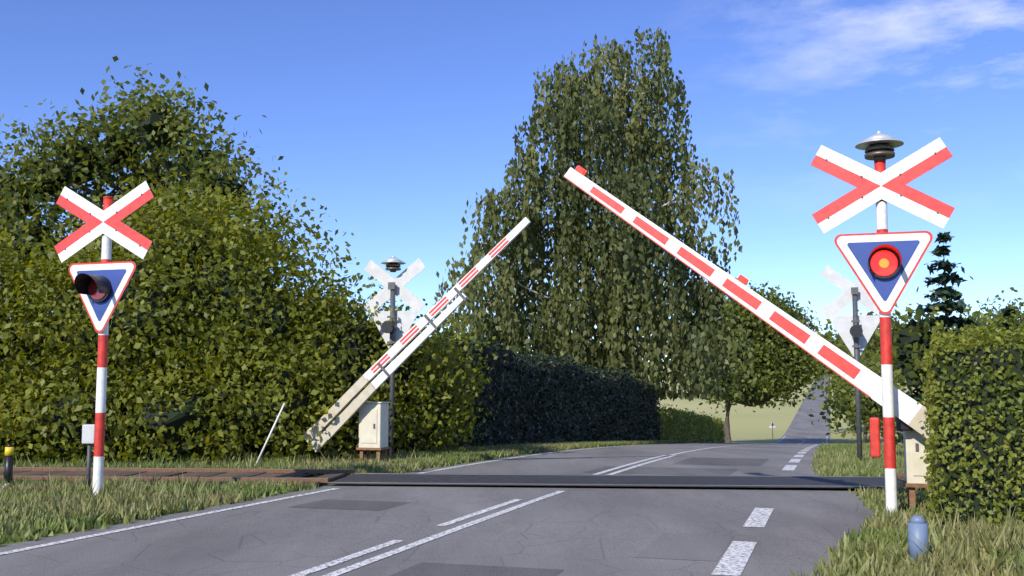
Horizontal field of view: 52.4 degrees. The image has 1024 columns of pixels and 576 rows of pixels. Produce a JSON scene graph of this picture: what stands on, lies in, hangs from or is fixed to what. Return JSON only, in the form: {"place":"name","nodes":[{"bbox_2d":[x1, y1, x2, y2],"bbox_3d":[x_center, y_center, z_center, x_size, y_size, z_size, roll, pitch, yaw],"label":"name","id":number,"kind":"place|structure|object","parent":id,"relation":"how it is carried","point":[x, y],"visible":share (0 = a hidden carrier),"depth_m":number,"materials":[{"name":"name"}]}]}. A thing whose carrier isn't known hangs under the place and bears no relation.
{"place":"outdoors","nodes":[
{"label":"outdoors","id":0,"kind":"place"},
{"bbox_2d":[0,374,875,575],"bbox_3d":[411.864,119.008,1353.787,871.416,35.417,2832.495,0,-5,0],"label":"road","id":1,"kind":"structure","parent":0,"point":[592,530],"depth_m":9.83,"materials":[{"name":"grey asphalt"}]},
{"bbox_2d":[290,499,409,510],"bbox_3d":[-1.820,2.442,11.722,1.100,0.004,0.900,-2,-6,17],"label":"patch","id":2,"kind":"object","parent":1,"relation":"on","point":[351,504],"visible":1,"depth_m":11.73,"materials":[{"name":"grey asphalt"}]},
{"bbox_2d":[0,436,827,575],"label":"road markings","id":3,"kind":"object","parent":1,"relation":"on","point":[734,558],"visible":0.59,"depth_m":9.18,"materials":[{"name":"paint"}]},
{"bbox_2d":[390,562,562,575],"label":"patch","id":4,"kind":"object","parent":1,"relation":"on","point":[430,569],"visible":1,"depth_m":7.39,"materials":[{"name":"grey asphalt"}]},
{"bbox_2d":[585,466,736,474],"bbox_3d":[2.515,3.043,17.319,2.300,0.026,1.800,-2,-6,17],"label":"patch","id":5,"kind":"object","parent":1,"relation":"on","point":[673,471],"visible":0.93,"depth_m":17.18,"materials":[{"name":"grey asphalt"}]},
{"bbox_2d":[635,532,733,560],"bbox_3d":[1.464,2.139,8.642,0.630,0.004,1.500,-2,-6,17],"label":"patch","id":6,"kind":"object","parent":1,"relation":"on","point":[690,546],"visible":1,"depth_m":8.57,"materials":[{"name":"grey asphalt"}]},
{"bbox_2d":[673,457,768,465],"bbox_3d":[4.160,3.410,20.455,1.600,0.065,3.000,-2,-6,17],"label":"patch","id":7,"kind":"object","parent":1,"relation":"on","point":[725,461],"visible":1,"depth_m":20.29,"materials":[{"name":"grey asphalt"}]},
{"bbox_2d":[0,365,1023,575],"bbox_3d":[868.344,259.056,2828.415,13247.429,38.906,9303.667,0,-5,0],"label":"ground","id":8,"kind":"structure","parent":0,"point":[748,424],"depth_m":181.43,"materials":[{"name":"green plant"}]},
{"bbox_2d":[4,444,13,483],"bbox_3d":[-6.600,2.331,13.639,0.109,0.570,0.112,0,-5,0],"label":"marker post","id":9,"kind":"object","parent":8,"relation":"on","point":[8,466],"visible":0.88,"depth_m":13.60,"materials":[{"name":"black paint"}]},
{"bbox_2d":[0,204,78,463],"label":"lime shrubs","id":10,"kind":"object","parent":8,"relation":"on","point":[6,288],"depth_m":18.39,"materials":[{"name":"green plant"}]},
{"bbox_2d":[82,424,94,487],"bbox_3d":[-5.350,2.149,13.155,0.160,0.840,0.120,0,-5,0],"label":"relay box","id":11,"kind":"object","parent":8,"relation":"on","point":[88,432],"visible":0.7,"depth_m":13.13,"materials":[{"name":"metal"}]},
{"bbox_2d":[54,181,153,494],"bbox_3d":[-4.964,0.626,12.504,1.250,3.816,0.687,1,-6,-11],"label":"signal","id":12,"kind":"object","parent":8,"relation":"on","point":[101,287],"visible":0.93,"depth_m":12.53,"materials":[{"name":"white paint"}]},
{"bbox_2d":[0,471,310,484],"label":"railway track","id":13,"kind":"structure","parent":8,"relation":"on","point":[106,473],"depth_m":15.50,"materials":[{"name":"brown metal"}]},
{"bbox_2d":[0,56,315,313],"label":"tree","id":14,"kind":"object","parent":8,"relation":"on","point":[218,165],"depth_m":24.87,"materials":[{"name":"green plant"}]},
{"bbox_2d":[0,152,376,466],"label":"shrubs","id":15,"kind":"object","parent":8,"relation":"on","point":[136,391],"depth_m":18.57,"materials":[{"name":"green plant"}]},
{"bbox_2d":[256,403,284,464],"bbox_3d":[-4.022,2.439,17.246,0.505,1.066,0.050,0,-5,0],"label":"white stake","id":16,"kind":"object","parent":8,"relation":"on","point":[263,448],"visible":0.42,"depth_m":17.23,"materials":[{"name":"paint"}]},
{"bbox_2d":[234,262,505,459],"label":"shrubs","id":17,"kind":"object","parent":8,"relation":"on","point":[436,350],"depth_m":20.72,"materials":[{"name":"green plant"}]},
{"bbox_2d":[364,256,424,455],"bbox_3d":[-2.285,1.491,20.015,0.670,4.236,1.129,5,-8,-43],"label":"signal","id":18,"kind":"object","parent":8,"relation":"on","point":[392,332],"visible":0.97,"depth_m":20.06,"materials":[{"name":"metal"}]},
{"bbox_2d":[303,217,530,461],"bbox_3d":[-1.628,1.009,18.361,4.228,4.285,0.625,-2,-6,17],"label":"barrier","id":19,"kind":"object","parent":8,"relation":"on","point":[373,425],"visible":0.91,"depth_m":18.27,"materials":[{"name":"metal"}]},
{"bbox_2d":[0,470,904,485],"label":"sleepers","id":20,"kind":"object","parent":8,"relation":"on","point":[332,476],"visible":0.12,"depth_m":15.32},
{"bbox_2d":[0,467,924,488],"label":"railway track","id":21,"kind":"structure","parent":8,"relation":"on","point":[625,480],"depth_m":14.50,"materials":[{"name":"metal"}]},
{"bbox_2d":[293,312,660,458],"bbox_3d":[0.958,3.539,31.767,1.923,4.149,25.625,-2,-6,21],"label":"hedge","id":22,"kind":"object","parent":8,"relation":"on","point":[525,361],"depth_m":29.89,"materials":[{"name":"green plant"}]},
{"bbox_2d":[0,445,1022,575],"bbox_3d":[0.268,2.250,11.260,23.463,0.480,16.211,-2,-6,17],"label":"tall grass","id":23,"kind":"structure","parent":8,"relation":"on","point":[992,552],"depth_m":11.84,"materials":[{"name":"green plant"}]},
{"bbox_2d":[0,440,1023,575],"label":"grass","id":24,"kind":"structure","parent":8,"relation":"on","point":[868,547],"depth_m":11.30,"materials":[{"name":"green plant"}]},
{"bbox_2d":[434,27,756,401],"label":"birch","id":25,"kind":"object","parent":8,"relation":"on","point":[634,185],"depth_m":45.54,"materials":[{"name":"green plant"}]},
{"bbox_2d":[656,403,725,442],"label":"low hedge","id":26,"kind":"object","parent":8,"relation":"on","point":[670,411],"depth_m":53.21,"materials":[{"name":"green plant"}]},
{"bbox_2d":[564,165,936,508],"bbox_3d":[2.825,0.493,11.637,4.461,3.928,0.625,-2,-6,17],"label":"barrier","id":27,"kind":"object","parent":8,"relation":"on","point":[909,412],"visible":0.69,"depth_m":11.22,"materials":[{"name":"metal"}]},
{"bbox_2d":[672,277,838,442],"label":"roadside tree","id":28,"kind":"object","parent":8,"relation":"on","point":[805,361],"depth_m":108.26,"materials":[{"name":"green plant"}]},
{"bbox_2d":[769,422,775,438],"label":"warning sign","id":29,"kind":"object","parent":8,"relation":"on","point":[772,425],"visible":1,"depth_m":133.90,"materials":[{"name":"metal"}]},
{"bbox_2d":[812,323,839,372],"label":"tree leaves","id":30,"kind":"object","parent":8,"relation":"on","point":[826,336],"visible":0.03,"depth_m":508.62,"materials":[{"name":"green plant"}]},
{"bbox_2d":[818,319,842,374],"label":"tree leaves","id":31,"kind":"object","parent":8,"relation":"on","point":[830,333],"visible":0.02,"depth_m":498.70,"materials":[{"name":"green plant"}]},
{"bbox_2d":[821,322,840,341],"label":"tree leaves","id":32,"kind":"object","parent":8,"relation":"on","point":[825,328],"visible":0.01,"depth_m":538.02,"materials":[{"name":"green plant"}]},
{"bbox_2d":[809,357,870,434],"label":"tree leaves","id":33,"kind":"object","parent":8,"relation":"on","point":[822,406],"depth_m":149.46,"materials":[{"name":"green plant"}]},
{"bbox_2d":[820,265,879,460],"bbox_3d":[6.765,1.612,20.405,0.670,4.188,1.129,5,-8,-43],"label":"signal","id":34,"kind":"object","parent":8,"relation":"on","point":[855,331],"visible":0.83,"depth_m":20.47,"materials":[{"name":"metal"}]},
{"bbox_2d":[809,353,913,442],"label":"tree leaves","id":35,"kind":"object","parent":8,"relation":"on","point":[847,388],"depth_m":124.21,"materials":[{"name":"green plant"}]},
{"bbox_2d":[825,313,908,375],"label":"tree leaves","id":36,"kind":"object","parent":8,"relation":"on","point":[844,348],"visible":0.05,"depth_m":467.43,"materials":[{"name":"green plant"}]},
{"bbox_2d":[819,355,926,444],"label":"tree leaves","id":37,"kind":"object","parent":8,"relation":"on","point":[865,419],"depth_m":103.71,"materials":[{"name":"green plant"}]},
{"bbox_2d":[840,303,913,376],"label":"tree leaves","id":38,"kind":"object","parent":8,"relation":"on","point":[873,340],"visible":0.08,"depth_m":436.03,"materials":[{"name":"green plant"}]},
{"bbox_2d":[810,131,954,514],"bbox_3d":[3.856,0.347,10.742,1.250,4.043,0.687,1,-6,-11],"label":"signal","id":39,"kind":"object","parent":8,"relation":"on","point":[883,262],"visible":0.96,"depth_m":10.79,"materials":[{"name":"white paint"}]},
{"bbox_2d":[869,303,939,379],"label":"tree leaves","id":40,"kind":"object","parent":8,"relation":"on","point":[895,329],"depth_m":429.70,"materials":[{"name":"green plant"}]},
{"bbox_2d":[860,287,959,407],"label":"tree leaves","id":41,"kind":"object","parent":8,"relation":"on","point":[915,360],"depth_m":29.73,"materials":[{"name":"green plant"}]},
{"bbox_2d":[908,515,928,561],"bbox_3d":[3.030,1.876,7.756,0.146,0.350,0.150,0,-5,0],"label":"bollard","id":42,"kind":"object","parent":8,"relation":"on","point":[917,526],"visible":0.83,"depth_m":7.71,"materials":[{"name":"blue"}]},
{"bbox_2d":[895,231,984,444],"bbox_3d":[12.533,1.559,29.976,3.534,6.464,3.487,0,-5,0],"label":"spruce","id":43,"kind":"object","parent":8,"relation":"on","point":[953,294],"depth_m":30.00,"materials":[{"name":"green plant"}]},
{"bbox_2d":[916,275,1023,525],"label":"hedge","id":44,"kind":"object","parent":8,"relation":"on","point":[998,337],"depth_m":9.82,"materials":[{"name":"green plant"}]},
{"bbox_2d":[931,298,1017,330],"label":"tree leaves","id":45,"kind":"object","parent":8,"relation":"on","point":[977,319],"visible":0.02,"depth_m":227.38,"materials":[{"name":"green plant"}]},
{"bbox_2d":[954,300,1004,333],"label":"tree leaves","id":46,"kind":"object","parent":8,"relation":"on","point":[977,313],"depth_m":209.65,"materials":[{"name":"green plant"}]},
{"bbox_2d":[967,285,1023,348],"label":"tree leaves","id":47,"kind":"object","parent":8,"relation":"on","point":[1000,317],"depth_m":189.58,"materials":[{"name":"green plant"}]},
{"bbox_2d":[0,0,1023,361],"label":"sky","id":48,"kind":"structure","parent":0,"point":[391,115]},
{"bbox_2d":[995,306,1019,348],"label":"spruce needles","id":49,"kind":"object","parent":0,"point":[1006,310],"depth_m":34.00,"materials":[{"name":"green plant"}]}
]}

